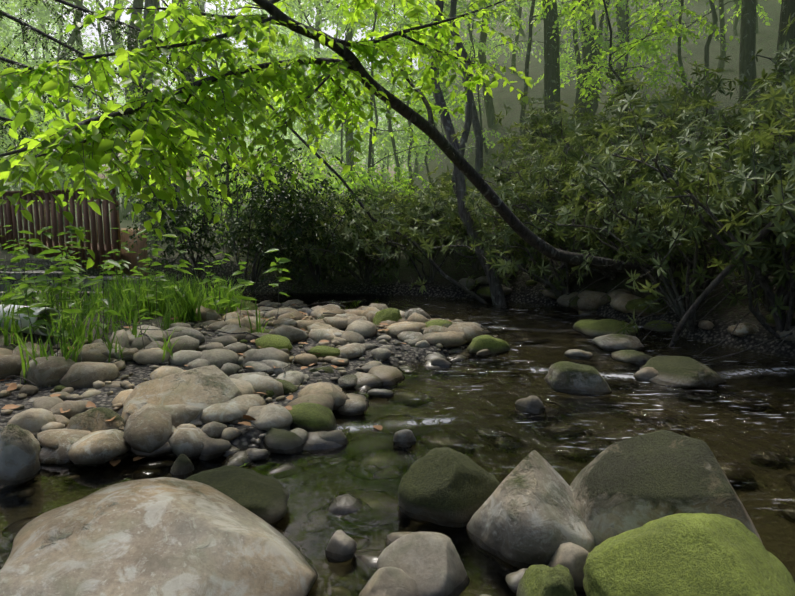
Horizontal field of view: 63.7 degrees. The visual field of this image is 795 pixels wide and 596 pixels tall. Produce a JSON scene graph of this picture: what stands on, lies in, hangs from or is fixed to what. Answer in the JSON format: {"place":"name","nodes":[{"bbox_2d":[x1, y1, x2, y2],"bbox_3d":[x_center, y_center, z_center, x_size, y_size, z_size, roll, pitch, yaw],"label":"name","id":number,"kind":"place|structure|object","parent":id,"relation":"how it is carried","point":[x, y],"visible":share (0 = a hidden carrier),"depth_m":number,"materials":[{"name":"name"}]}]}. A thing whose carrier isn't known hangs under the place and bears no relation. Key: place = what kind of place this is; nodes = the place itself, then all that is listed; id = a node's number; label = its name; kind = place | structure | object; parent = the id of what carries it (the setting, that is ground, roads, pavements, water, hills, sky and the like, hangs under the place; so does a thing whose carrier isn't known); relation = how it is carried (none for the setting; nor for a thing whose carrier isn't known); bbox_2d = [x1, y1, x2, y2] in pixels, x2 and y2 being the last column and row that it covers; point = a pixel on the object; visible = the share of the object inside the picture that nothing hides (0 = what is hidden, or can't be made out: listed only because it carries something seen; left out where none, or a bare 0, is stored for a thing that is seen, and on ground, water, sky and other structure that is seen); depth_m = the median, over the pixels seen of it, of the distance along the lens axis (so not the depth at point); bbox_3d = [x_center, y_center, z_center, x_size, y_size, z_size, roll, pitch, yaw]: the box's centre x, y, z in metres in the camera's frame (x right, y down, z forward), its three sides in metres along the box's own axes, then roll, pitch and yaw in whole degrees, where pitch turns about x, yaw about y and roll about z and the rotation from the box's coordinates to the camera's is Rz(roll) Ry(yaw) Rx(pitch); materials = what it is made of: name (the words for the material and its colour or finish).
{"place":"outdoors","nodes":[
{"label":"outdoors","id":0,"kind":"place"},
{"bbox_2d":[0,0,422,179],"label":"sky","id":1,"kind":"structure","parent":0,"point":[124,16],"materials":[{"name":"white"}]},
{"bbox_2d":[0,293,794,595],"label":"stream water","id":2,"kind":"structure","parent":0,"point":[740,422],"depth_m":4.68,"materials":[{"name":"brown liquid"}]},
{"bbox_2d":[0,0,794,455],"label":"terrain","id":3,"kind":"structure","parent":0,"point":[722,316],"depth_m":12.40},
{"bbox_2d":[0,304,61,335],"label":"culvert pipe","id":4,"kind":"object","parent":3,"relation":"on","point":[25,323],"visible":0.38,"depth_m":6.44,"materials":[{"name":"grey concrete"}]},
{"bbox_2d":[0,188,121,275],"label":"wooden fence","id":5,"kind":"object","parent":3,"relation":"on","point":[100,248],"visible":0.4,"depth_m":12.13,"materials":[{"name":"brown wood"}]},
{"bbox_2d":[0,270,166,303],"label":"path","id":6,"kind":"structure","parent":3,"relation":"on","point":[36,273],"depth_m":10.96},
{"bbox_2d":[26,201,148,275],"bbox_3d":[-6.446,-0.940,13.634,1.070,2.220,5.811,-8,11,-44],"label":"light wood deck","id":7,"kind":"object","parent":3,"relation":"on","point":[131,259],"visible":0.42,"depth_m":11.80,"materials":[{"name":"brown wood"}]},
{"bbox_2d":[0,225,290,383],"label":"grass leaves","id":8,"kind":"object","parent":3,"relation":"on","point":[174,306],"visible":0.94,"depth_m":7.26,"materials":[{"name":"green plant"}]},
{"bbox_2d":[93,138,383,288],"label":"dark foliage leaves","id":9,"kind":"object","parent":3,"relation":"on","point":[286,194],"visible":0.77,"depth_m":10.46,"materials":[{"name":"green plant"}]},
{"bbox_2d":[0,0,781,466],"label":"bright leaves","id":10,"kind":"object","parent":3,"relation":"on","point":[650,48],"visible":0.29,"depth_m":14.43,"materials":[{"name":"green plant"}]},
{"bbox_2d":[0,276,794,595],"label":"boulders","id":11,"kind":"object","parent":3,"relation":"on","point":[660,512],"visible":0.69,"depth_m":3.20,"materials":[{"name":"grey stone"}]},
{"bbox_2d":[0,299,459,465],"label":"fallen leaves","id":12,"kind":"object","parent":11,"relation":"on","point":[12,386],"visible":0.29,"depth_m":5.00,"materials":[{"name":"brown plant"}]},
{"bbox_2d":[0,0,794,384],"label":"tree branches","id":13,"kind":"object","parent":3,"relation":"on","point":[608,268],"visible":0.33,"depth_m":10.40,"materials":[{"name":"plant"}]},
{"bbox_2d":[0,0,194,24],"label":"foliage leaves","id":14,"kind":"object","parent":13,"relation":"attached to","point":[106,2],"visible":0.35,"depth_m":19.12,"materials":[{"name":"green plant"}]},
{"bbox_2d":[0,0,267,216],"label":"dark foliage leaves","id":15,"kind":"object","parent":13,"relation":"attached to","point":[24,29],"visible":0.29,"depth_m":7.59,"materials":[{"name":"green plant"}]},
{"bbox_2d":[0,0,533,268],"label":"foliage leaves","id":16,"kind":"object","parent":13,"relation":"attached to","point":[57,86],"visible":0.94,"depth_m":4.47,"materials":[{"name":"green plant"}]},
{"bbox_2d":[0,0,578,190],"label":"foliage leaves","id":17,"kind":"object","parent":13,"relation":"attached to","point":[7,32],"visible":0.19,"depth_m":21.95,"materials":[{"name":"green plant"}]},
{"bbox_2d":[205,13,794,334],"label":"rhododendron bushes","id":18,"kind":"object","parent":3,"relation":"on","point":[780,96],"visible":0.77,"depth_m":9.09,"materials":[{"name":"green plant"}]}
]}

